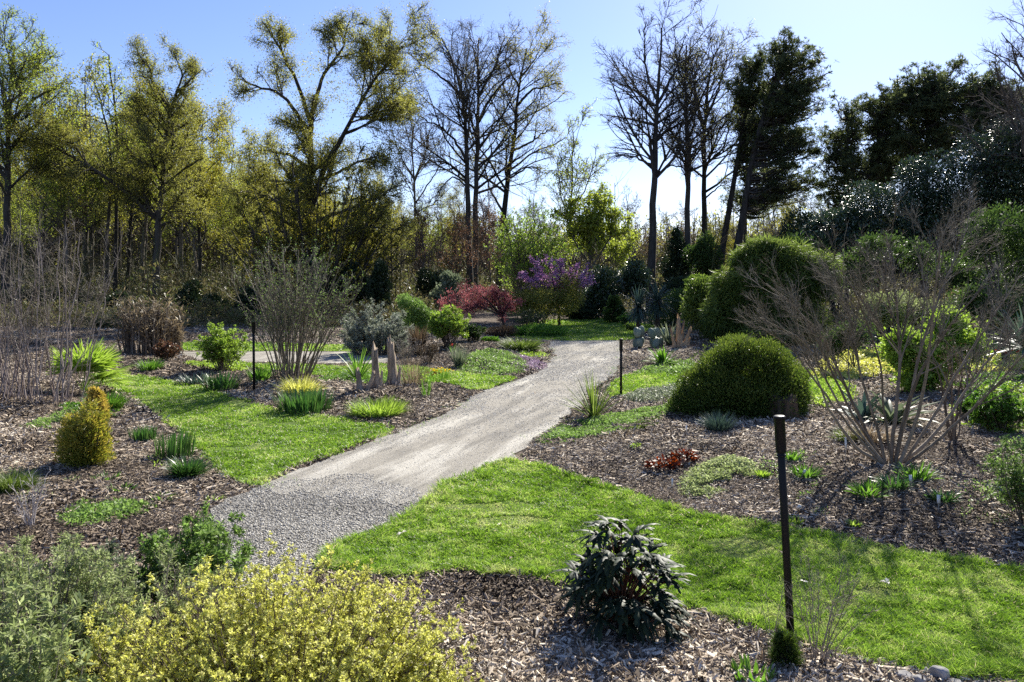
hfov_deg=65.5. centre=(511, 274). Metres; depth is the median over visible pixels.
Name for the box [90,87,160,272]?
broadleaf tree
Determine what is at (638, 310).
spiky palm
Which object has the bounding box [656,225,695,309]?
evergreen shrub
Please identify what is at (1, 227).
broadleaf tree
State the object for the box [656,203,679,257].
broadleaf tree
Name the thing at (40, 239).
broadleaf tree
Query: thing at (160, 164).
broadleaf tree
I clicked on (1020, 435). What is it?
shrub
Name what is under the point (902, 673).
rock
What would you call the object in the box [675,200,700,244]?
broadleaf tree
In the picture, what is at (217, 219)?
broadleaf tree
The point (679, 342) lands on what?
driftwood
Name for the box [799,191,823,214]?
broadleaf tree
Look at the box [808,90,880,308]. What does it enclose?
pine tree
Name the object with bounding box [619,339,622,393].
garden post
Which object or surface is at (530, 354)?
ground cover
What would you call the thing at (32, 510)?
dry plant
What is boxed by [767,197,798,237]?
broadleaf tree
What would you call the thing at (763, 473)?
leaf tuft
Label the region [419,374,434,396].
flower clump
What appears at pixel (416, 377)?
dry grass clump
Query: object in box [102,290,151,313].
evergreen shrub
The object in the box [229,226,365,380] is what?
upright shrub
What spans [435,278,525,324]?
ornamental tree
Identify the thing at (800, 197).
broadleaf tree
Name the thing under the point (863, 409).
agave
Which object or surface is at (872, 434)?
dry grass clump
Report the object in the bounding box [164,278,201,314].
evergreen shrub
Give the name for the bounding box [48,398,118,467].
dwarf conifer
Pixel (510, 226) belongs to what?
broadleaf tree
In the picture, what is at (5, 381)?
cane shrub
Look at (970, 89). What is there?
pine tree
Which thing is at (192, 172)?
broadleaf tree
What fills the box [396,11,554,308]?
broadleaf tree
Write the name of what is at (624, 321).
shrub
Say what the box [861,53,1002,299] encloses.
pine tree
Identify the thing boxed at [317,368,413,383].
ground cover
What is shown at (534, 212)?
broadleaf tree
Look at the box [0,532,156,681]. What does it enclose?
sage shrub
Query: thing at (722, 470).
ground cover
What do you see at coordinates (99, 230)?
broadleaf tree
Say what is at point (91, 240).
broadleaf tree
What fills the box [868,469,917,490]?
leaf tuft
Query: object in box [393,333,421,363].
dry plant
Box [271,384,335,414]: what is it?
daffodil clump
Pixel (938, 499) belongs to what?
plant label
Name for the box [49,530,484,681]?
yellow shrub
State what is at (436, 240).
broadleaf tree
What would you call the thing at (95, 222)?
broadleaf tree
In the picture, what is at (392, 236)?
broadleaf tree
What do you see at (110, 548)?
sage shrub
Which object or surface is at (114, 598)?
sage shrub
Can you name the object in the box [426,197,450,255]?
broadleaf tree
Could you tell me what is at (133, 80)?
broadleaf tree
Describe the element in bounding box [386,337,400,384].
wood stump
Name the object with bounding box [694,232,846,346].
shrub
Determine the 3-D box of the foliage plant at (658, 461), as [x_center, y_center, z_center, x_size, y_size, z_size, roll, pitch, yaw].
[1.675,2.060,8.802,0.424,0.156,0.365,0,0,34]
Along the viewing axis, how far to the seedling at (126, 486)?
7.97 m
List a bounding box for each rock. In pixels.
[895,670,912,679]
[912,674,926,681]
[928,665,949,680]
[951,678,961,681]
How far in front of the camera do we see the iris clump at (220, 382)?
15.02 m
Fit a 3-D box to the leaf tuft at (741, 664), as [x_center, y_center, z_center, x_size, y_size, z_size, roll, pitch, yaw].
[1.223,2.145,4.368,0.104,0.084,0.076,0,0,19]
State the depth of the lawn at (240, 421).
11.55 m
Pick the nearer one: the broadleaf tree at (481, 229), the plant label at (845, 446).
the plant label at (845, 446)
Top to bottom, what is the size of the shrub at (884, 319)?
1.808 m
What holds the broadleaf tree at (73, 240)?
on the ground at (490, 318)
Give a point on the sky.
(869, 41)
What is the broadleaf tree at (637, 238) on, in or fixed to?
on the ground at (490, 318)
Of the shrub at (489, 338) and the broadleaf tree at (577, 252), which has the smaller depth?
the shrub at (489, 338)
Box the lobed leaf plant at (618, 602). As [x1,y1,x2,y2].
[547,515,695,647]
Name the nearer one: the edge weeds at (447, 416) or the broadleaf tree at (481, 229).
the edge weeds at (447, 416)
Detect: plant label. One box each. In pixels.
[845,437,846,460]
[937,495,940,511]
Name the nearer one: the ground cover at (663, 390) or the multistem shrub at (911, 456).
the multistem shrub at (911, 456)
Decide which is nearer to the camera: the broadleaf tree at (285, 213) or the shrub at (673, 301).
the shrub at (673, 301)
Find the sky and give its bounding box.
[0,0,1023,269]
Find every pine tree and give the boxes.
[715,46,805,273]
[717,99,781,245]
[729,25,842,270]
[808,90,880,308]
[829,85,941,296]
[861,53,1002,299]
[935,56,1023,285]
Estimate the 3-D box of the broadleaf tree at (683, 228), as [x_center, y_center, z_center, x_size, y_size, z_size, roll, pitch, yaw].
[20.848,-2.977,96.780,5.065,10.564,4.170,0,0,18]
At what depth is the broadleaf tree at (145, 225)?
54.87 m
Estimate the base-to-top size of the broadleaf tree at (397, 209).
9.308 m
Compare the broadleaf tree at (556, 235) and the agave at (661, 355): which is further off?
the broadleaf tree at (556, 235)
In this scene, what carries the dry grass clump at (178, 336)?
on the ground at (490, 318)
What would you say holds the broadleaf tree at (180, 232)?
on the ground at (490, 318)
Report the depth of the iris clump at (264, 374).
15.82 m
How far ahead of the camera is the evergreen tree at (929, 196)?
31.08 m
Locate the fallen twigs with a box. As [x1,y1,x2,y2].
[1,398,1018,681]
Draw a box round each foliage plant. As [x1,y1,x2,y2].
[645,454,684,469]
[669,447,700,461]
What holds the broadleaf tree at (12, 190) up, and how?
on the ground at (490, 318)
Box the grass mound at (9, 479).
[0,465,48,495]
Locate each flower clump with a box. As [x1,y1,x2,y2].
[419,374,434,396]
[426,371,441,381]
[429,367,455,379]
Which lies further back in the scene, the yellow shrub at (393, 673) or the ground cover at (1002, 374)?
the ground cover at (1002, 374)
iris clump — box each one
[176,373,209,384]
[197,370,242,390]
[244,364,276,380]
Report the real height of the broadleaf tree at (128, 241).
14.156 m
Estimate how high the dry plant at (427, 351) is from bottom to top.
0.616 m
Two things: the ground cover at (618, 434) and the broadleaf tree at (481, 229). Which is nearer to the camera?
the ground cover at (618, 434)
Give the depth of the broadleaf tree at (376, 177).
85.36 m
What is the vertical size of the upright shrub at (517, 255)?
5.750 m
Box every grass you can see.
[271,374,330,394]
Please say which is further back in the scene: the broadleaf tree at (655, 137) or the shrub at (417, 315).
the broadleaf tree at (655, 137)
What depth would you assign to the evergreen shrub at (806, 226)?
32.25 m
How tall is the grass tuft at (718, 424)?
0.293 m
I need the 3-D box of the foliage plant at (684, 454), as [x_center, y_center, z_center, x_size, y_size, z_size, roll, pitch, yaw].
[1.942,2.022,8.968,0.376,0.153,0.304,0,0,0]
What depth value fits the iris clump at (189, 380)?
15.97 m
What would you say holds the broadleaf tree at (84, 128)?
on the ground at (490, 318)
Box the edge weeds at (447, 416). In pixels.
[251,339,627,508]
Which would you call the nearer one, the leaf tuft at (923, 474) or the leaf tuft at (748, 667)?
the leaf tuft at (748, 667)
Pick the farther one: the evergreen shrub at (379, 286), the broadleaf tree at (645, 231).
the broadleaf tree at (645, 231)
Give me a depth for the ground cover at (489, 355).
18.96 m
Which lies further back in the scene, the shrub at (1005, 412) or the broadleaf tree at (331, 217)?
the broadleaf tree at (331, 217)
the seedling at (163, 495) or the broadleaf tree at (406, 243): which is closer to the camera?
the seedling at (163, 495)
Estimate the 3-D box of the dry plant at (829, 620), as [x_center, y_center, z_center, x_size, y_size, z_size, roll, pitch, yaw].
[1.767,1.862,4.484,0.638,0.719,0.573,0,0,-44]
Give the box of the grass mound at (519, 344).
[494,336,545,351]
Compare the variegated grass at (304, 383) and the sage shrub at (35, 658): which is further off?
the variegated grass at (304, 383)
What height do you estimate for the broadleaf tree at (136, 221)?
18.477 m
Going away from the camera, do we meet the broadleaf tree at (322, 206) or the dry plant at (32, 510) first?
the dry plant at (32, 510)
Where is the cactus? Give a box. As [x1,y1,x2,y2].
[633,326,665,347]
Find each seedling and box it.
[92,471,120,479]
[111,481,137,490]
[149,490,181,500]
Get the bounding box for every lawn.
[100,375,390,485]
[184,342,347,350]
[260,365,515,389]
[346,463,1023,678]
[520,320,647,340]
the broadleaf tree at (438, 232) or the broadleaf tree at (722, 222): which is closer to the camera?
the broadleaf tree at (722, 222)
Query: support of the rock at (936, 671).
on the ground at (490, 318)
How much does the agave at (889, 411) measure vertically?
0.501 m
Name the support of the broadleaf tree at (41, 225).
on the ground at (490, 318)
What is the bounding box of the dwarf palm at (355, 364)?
[325,347,384,378]
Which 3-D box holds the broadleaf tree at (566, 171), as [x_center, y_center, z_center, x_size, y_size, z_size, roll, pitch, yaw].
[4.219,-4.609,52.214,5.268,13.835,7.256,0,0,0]
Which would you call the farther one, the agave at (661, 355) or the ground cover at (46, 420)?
the agave at (661, 355)
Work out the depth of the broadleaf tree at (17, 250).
90.28 m
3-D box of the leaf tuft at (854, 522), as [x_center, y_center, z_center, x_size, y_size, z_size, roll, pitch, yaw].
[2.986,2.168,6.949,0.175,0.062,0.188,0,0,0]
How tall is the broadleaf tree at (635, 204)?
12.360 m
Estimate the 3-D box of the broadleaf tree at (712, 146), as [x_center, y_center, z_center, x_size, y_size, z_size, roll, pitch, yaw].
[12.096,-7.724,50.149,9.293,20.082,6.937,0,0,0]
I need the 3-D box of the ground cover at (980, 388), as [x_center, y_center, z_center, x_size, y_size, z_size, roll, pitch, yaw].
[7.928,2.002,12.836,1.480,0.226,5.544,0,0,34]
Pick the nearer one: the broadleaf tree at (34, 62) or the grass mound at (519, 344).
the grass mound at (519, 344)
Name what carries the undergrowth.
on the ground at (490, 318)
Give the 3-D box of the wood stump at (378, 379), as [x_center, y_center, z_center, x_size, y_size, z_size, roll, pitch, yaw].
[-2.481,1.636,14.559,0.255,0.932,0.264,0,0,-31]
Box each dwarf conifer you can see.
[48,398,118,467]
[81,385,113,416]
[600,294,626,322]
[765,626,805,667]
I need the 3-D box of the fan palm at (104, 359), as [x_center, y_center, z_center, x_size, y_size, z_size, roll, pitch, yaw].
[-7.763,1.682,14.819,1.750,1.034,1.455,0,0,0]
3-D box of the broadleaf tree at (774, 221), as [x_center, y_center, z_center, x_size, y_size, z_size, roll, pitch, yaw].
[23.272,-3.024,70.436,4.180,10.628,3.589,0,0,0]
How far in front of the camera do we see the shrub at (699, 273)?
28.88 m
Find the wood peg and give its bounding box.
[761,648,764,663]
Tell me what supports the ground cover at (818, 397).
on the ground at (490, 318)
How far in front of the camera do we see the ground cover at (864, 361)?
17.84 m
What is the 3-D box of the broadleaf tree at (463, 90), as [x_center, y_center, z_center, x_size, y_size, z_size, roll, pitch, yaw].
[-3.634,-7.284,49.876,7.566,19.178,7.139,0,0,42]
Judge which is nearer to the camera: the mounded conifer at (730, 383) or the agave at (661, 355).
the mounded conifer at (730, 383)
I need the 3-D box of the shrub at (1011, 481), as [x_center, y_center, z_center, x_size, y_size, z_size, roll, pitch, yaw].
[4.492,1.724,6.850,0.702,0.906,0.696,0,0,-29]
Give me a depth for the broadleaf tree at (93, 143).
94.83 m
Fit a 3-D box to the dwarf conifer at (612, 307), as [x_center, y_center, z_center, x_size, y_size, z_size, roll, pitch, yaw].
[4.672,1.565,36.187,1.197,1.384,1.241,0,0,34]
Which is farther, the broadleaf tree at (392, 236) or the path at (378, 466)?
the broadleaf tree at (392, 236)
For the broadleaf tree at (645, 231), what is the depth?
62.22 m
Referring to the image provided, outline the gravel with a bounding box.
[197,340,623,632]
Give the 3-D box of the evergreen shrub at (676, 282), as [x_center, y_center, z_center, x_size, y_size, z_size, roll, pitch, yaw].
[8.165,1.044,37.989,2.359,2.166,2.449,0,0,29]
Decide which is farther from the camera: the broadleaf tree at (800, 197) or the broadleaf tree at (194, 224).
the broadleaf tree at (800, 197)
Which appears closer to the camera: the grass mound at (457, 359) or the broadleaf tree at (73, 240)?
the grass mound at (457, 359)
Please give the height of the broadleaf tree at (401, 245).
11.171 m
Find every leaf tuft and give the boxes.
[725,659,743,669]
[732,653,777,681]
[753,467,772,477]
[785,449,804,460]
[786,462,824,478]
[788,514,803,524]
[844,478,892,497]
[844,519,863,526]
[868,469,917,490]
[891,459,942,480]
[923,488,962,502]
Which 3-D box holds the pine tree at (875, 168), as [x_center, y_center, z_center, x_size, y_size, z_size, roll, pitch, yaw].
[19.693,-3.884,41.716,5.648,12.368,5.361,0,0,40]
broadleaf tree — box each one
[0,1,85,293]
[0,27,226,300]
[0,144,35,285]
[0,153,30,225]
[0,159,32,267]
[0,165,54,280]
[2,52,100,290]
[3,150,89,244]
[15,82,107,297]
[18,151,87,276]
[23,171,74,287]
[31,51,136,291]
[31,155,96,287]
[52,130,119,274]
[60,68,140,295]
[69,135,94,253]
[72,39,142,292]
[72,118,126,275]
[76,88,112,280]
[77,122,123,275]
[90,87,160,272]
[94,55,186,294]
[101,67,189,278]
[101,108,158,291]
[104,117,146,284]
[113,76,196,277]
[113,136,154,273]
[143,92,227,265]
[151,78,219,289]
[152,214,192,274]
[153,90,240,291]
[166,139,208,274]
[181,0,447,269]
[188,122,227,257]
[189,97,246,258]
[202,117,253,292]
[207,159,265,273]
[208,165,235,275]
[210,144,418,314]
[235,122,304,254]
[236,160,264,286]
[259,166,283,252]
[270,159,315,283]
[286,179,342,240]
[319,173,352,257]
[321,194,347,252]
[337,191,356,251]
[339,150,383,264]
[365,171,403,247]
[369,63,460,296]
[369,179,416,303]
[370,199,405,270]
[393,209,407,270]
[395,0,524,306]
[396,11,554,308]
[400,180,448,300]
[400,192,436,260]
[400,209,428,267]
[408,204,438,265]
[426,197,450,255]
[429,186,459,268]
[434,199,482,286]
[435,1,574,298]
[437,180,472,262]
[441,164,495,267]
[453,182,509,280]
[457,187,513,310]
[479,176,514,280]
[503,208,522,277]
[509,184,548,255]
[514,198,536,254]
[522,197,545,241]
[537,180,641,286]
[538,218,554,237]
[539,93,610,271]
[548,219,563,258]
[572,211,588,267]
[577,207,606,275]
[591,0,753,310]
[617,186,648,300]
[618,195,643,259]
[626,213,645,260]
[629,6,738,274]
[633,0,764,235]
[640,229,662,269]
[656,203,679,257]
[663,209,693,252]
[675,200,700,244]
[699,219,718,242]
[714,204,736,256]
[714,213,736,264]
[722,187,742,254]
[747,210,780,237]
[760,199,785,238]
[761,202,794,236]
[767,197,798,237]
[783,185,810,226]
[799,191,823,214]
[941,0,1023,191]
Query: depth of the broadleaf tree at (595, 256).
74.31 m
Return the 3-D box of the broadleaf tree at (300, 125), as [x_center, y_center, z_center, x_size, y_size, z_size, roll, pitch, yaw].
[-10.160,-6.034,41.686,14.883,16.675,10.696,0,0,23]
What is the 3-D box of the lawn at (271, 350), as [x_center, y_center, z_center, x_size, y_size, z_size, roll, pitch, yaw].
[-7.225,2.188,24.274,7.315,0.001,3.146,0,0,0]
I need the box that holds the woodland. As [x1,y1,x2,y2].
[0,170,978,290]
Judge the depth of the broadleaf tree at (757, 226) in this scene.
77.89 m
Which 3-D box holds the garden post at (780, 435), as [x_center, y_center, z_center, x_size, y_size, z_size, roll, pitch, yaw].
[1.661,1.588,4.838,0.072,1.465,0.072,-3,0,0]
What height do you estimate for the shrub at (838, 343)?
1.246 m
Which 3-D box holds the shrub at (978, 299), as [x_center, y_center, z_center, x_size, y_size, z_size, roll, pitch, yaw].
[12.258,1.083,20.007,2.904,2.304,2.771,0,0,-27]
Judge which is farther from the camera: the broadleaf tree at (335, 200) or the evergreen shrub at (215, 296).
the broadleaf tree at (335, 200)
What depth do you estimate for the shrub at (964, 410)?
11.46 m
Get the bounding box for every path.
[181,351,387,362]
[211,487,416,608]
[257,340,619,505]
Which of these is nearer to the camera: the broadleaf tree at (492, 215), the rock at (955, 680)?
the rock at (955, 680)
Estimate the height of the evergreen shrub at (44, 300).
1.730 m
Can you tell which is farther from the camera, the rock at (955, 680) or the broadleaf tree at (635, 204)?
the broadleaf tree at (635, 204)
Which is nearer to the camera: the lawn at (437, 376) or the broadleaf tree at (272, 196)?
the lawn at (437, 376)
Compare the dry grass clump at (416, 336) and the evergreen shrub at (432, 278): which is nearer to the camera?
the dry grass clump at (416, 336)
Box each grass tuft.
[76,389,133,408]
[132,357,167,370]
[695,410,742,431]
[824,425,862,441]
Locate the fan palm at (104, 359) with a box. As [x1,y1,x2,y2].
[46,337,138,390]
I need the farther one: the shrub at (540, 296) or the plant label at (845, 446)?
the shrub at (540, 296)
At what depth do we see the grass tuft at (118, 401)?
12.78 m
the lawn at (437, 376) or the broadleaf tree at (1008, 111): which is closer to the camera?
the lawn at (437, 376)
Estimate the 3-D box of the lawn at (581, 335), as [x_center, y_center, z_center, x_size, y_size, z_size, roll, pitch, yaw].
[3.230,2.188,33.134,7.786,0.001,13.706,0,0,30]
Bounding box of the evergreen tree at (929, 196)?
[805,98,1023,293]
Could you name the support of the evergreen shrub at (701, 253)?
on the ground at (490, 318)
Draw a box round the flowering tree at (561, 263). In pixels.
[516,254,596,324]
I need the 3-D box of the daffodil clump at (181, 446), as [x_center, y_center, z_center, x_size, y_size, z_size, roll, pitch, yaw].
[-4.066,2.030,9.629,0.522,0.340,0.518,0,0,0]
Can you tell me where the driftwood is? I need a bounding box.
[670,314,691,347]
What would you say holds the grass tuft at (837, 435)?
on the ground at (490, 318)
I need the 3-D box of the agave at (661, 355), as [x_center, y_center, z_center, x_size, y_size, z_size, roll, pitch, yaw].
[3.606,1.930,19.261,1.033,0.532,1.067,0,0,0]
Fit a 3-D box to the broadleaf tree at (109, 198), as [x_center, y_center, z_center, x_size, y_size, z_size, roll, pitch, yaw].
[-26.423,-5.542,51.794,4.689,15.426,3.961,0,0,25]
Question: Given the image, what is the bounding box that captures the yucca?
[560,365,627,416]
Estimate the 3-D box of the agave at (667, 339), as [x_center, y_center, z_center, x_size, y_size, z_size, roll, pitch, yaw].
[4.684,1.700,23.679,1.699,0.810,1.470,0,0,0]
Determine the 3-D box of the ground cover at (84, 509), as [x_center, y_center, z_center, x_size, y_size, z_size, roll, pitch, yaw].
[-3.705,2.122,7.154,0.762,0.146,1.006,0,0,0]
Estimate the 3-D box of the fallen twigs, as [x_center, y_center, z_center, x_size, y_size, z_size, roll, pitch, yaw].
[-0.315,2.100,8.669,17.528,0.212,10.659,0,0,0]
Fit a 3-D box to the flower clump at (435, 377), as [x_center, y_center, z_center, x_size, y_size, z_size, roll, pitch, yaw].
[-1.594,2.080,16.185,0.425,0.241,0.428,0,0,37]
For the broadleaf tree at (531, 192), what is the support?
on the ground at (490, 318)
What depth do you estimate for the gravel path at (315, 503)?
7.27 m
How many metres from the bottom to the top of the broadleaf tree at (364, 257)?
9.093 m
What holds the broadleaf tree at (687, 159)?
on the ground at (490, 318)
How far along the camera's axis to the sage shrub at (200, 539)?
5.10 m
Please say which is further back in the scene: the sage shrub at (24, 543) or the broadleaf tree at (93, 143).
the broadleaf tree at (93, 143)
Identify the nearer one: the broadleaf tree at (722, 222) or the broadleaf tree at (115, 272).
the broadleaf tree at (115, 272)
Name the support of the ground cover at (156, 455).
on the ground at (490, 318)
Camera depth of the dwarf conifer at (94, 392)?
11.80 m
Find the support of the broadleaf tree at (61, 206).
on the ground at (490, 318)
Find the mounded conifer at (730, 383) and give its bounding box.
[661,330,815,420]
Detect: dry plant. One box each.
[5,468,50,526]
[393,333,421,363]
[413,339,443,362]
[755,586,791,641]
[758,545,879,663]
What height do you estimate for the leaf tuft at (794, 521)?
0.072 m
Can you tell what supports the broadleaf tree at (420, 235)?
on the ground at (490, 318)
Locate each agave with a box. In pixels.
[643,345,679,365]
[644,321,688,344]
[830,390,887,420]
[853,390,940,425]
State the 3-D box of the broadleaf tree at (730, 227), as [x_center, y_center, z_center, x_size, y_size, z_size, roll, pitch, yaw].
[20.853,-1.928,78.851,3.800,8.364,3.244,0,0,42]
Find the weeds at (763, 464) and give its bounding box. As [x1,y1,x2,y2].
[759,449,830,476]
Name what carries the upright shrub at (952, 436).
on the ground at (490, 318)
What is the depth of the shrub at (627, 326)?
31.17 m
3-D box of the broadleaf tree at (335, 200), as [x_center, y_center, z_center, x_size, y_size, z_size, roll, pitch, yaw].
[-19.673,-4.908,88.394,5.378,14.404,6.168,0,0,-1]
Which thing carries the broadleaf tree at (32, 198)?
on the ground at (490, 318)
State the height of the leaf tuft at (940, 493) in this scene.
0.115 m
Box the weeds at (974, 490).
[946,467,998,519]
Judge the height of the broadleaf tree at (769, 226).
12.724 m
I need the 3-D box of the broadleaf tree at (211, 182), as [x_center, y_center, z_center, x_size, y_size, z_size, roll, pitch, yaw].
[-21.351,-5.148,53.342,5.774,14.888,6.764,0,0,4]
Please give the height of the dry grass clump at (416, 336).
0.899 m
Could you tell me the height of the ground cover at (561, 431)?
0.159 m
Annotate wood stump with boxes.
[356,367,375,391]
[371,340,382,387]
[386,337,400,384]
[767,393,799,419]
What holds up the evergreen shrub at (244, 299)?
on the ground at (490, 318)
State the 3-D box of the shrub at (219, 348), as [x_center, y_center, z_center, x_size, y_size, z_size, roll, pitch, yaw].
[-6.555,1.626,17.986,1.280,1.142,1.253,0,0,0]
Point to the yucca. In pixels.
(591, 407)
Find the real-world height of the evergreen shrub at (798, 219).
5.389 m
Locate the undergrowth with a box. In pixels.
[0,170,1014,331]
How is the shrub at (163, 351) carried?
on the ground at (490, 318)
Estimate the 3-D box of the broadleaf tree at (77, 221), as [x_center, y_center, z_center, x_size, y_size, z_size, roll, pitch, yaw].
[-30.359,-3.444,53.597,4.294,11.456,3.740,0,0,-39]
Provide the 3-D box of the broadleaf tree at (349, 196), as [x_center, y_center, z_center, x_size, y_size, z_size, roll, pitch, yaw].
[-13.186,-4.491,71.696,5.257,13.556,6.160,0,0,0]
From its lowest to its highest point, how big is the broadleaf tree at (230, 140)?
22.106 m
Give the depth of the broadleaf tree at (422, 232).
83.37 m
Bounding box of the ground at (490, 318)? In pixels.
[0,290,1023,681]
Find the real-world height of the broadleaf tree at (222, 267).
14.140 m
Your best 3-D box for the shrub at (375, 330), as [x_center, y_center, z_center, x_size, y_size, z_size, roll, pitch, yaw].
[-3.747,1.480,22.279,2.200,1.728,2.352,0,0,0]
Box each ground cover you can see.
[19,407,118,428]
[56,495,157,526]
[58,401,123,412]
[144,450,168,466]
[186,360,248,370]
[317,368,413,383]
[454,348,530,374]
[510,354,547,370]
[518,349,547,356]
[535,402,672,443]
[580,426,643,445]
[622,381,681,402]
[622,416,662,430]
[634,358,694,375]
[676,453,760,497]
[791,481,827,514]
[810,347,1023,379]
[811,380,858,406]
[948,381,1023,432]
[953,371,1023,388]
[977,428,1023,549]
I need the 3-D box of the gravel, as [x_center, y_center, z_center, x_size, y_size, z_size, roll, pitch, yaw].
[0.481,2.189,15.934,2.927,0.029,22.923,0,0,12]
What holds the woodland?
on the ground at (490, 318)
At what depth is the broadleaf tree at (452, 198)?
80.56 m
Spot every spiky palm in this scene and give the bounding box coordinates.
[618,284,655,327]
[642,280,673,328]
[984,303,1023,364]
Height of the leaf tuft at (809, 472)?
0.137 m
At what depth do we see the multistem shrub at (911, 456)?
8.73 m
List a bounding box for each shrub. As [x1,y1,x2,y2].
[0,194,141,403]
[0,286,103,312]
[0,530,80,622]
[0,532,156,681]
[0,578,113,681]
[22,538,161,624]
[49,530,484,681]
[62,541,223,681]
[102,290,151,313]
[119,549,238,671]
[134,501,256,613]
[151,338,182,360]
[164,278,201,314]
[193,322,251,370]
[198,293,232,315]
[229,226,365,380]
[229,280,271,316]
[294,254,350,315]
[327,637,461,681]
[338,261,367,307]
[338,297,416,354]
[365,258,393,313]
[395,292,436,334]
[413,266,448,308]
[427,304,470,347]
[428,269,462,308]
[460,323,485,340]
[481,336,499,341]
[482,325,518,336]
[483,199,582,319]
[502,272,586,323]
[504,322,573,335]
[509,307,545,327]
[562,300,596,319]
[583,264,625,317]
[616,256,653,303]
[617,312,632,324]
[622,322,643,329]
[642,285,686,327]
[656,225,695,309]
[658,274,689,308]
[679,274,711,338]
[680,230,725,278]
[683,272,710,284]
[694,232,846,346]
[728,172,1023,465]
[775,224,843,297]
[776,203,817,240]
[793,204,907,324]
[813,317,885,367]
[829,229,991,339]
[858,289,941,338]
[866,302,996,391]
[912,332,998,440]
[936,275,1023,359]
[954,395,978,413]
[957,198,1023,343]
[962,384,1023,433]
[980,434,1023,525]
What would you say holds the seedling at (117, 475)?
on the ground at (490, 318)
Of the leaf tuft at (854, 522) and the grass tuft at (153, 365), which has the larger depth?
the grass tuft at (153, 365)
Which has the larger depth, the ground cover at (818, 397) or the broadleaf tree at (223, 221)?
the broadleaf tree at (223, 221)
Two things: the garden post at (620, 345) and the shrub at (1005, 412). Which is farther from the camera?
the garden post at (620, 345)
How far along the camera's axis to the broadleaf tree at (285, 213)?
65.63 m
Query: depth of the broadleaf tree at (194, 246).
79.45 m
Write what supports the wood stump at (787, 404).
on the ground at (490, 318)
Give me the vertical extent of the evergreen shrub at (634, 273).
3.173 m
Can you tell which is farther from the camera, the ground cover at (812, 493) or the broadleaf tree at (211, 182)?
the broadleaf tree at (211, 182)
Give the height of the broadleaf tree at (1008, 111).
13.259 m
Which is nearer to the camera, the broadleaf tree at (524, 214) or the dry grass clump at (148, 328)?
the dry grass clump at (148, 328)
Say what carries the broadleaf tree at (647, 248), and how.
on the ground at (490, 318)
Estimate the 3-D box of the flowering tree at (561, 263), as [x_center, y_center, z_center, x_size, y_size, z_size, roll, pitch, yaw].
[2.037,0.652,34.199,3.947,3.102,1.858,0,0,-16]
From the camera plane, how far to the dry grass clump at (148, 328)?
21.25 m
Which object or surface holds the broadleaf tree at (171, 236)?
on the ground at (490, 318)
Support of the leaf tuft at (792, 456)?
on the ground at (490, 318)
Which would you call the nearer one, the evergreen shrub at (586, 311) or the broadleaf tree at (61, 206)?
the evergreen shrub at (586, 311)
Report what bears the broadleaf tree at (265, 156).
on the ground at (490, 318)
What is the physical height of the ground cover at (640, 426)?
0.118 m
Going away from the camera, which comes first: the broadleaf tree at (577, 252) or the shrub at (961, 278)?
the shrub at (961, 278)
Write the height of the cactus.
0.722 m
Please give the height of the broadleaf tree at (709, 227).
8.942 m
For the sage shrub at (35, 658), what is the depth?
3.13 m
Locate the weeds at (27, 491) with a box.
[3,466,52,506]
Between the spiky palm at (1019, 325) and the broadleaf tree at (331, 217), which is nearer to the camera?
the spiky palm at (1019, 325)
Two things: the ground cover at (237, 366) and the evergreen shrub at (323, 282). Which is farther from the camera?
the evergreen shrub at (323, 282)
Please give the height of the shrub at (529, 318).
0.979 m
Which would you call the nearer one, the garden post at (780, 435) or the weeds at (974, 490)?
the garden post at (780, 435)
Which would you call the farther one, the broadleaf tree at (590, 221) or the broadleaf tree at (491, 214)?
the broadleaf tree at (491, 214)
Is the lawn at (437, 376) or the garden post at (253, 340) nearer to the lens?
the garden post at (253, 340)
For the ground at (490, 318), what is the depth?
8.19 m
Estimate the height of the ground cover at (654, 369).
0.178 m
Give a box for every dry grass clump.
[106,286,182,355]
[159,302,189,353]
[397,357,441,384]
[403,325,430,355]
[832,416,907,447]
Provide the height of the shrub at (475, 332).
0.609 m
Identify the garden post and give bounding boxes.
[251,321,254,389]
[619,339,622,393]
[773,415,793,631]
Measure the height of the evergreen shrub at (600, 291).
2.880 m
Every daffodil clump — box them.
[127,424,158,441]
[153,426,196,459]
[160,454,219,478]
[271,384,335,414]
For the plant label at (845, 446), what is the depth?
8.76 m
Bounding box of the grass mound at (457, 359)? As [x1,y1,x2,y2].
[446,345,468,366]
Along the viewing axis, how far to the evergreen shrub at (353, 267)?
39.60 m
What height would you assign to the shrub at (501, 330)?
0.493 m
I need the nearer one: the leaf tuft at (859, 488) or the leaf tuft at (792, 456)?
the leaf tuft at (859, 488)
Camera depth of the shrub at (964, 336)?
14.34 m
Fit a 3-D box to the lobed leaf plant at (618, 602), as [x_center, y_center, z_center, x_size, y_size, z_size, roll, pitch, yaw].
[0.668,1.877,4.971,0.926,0.731,0.893,0,0,0]

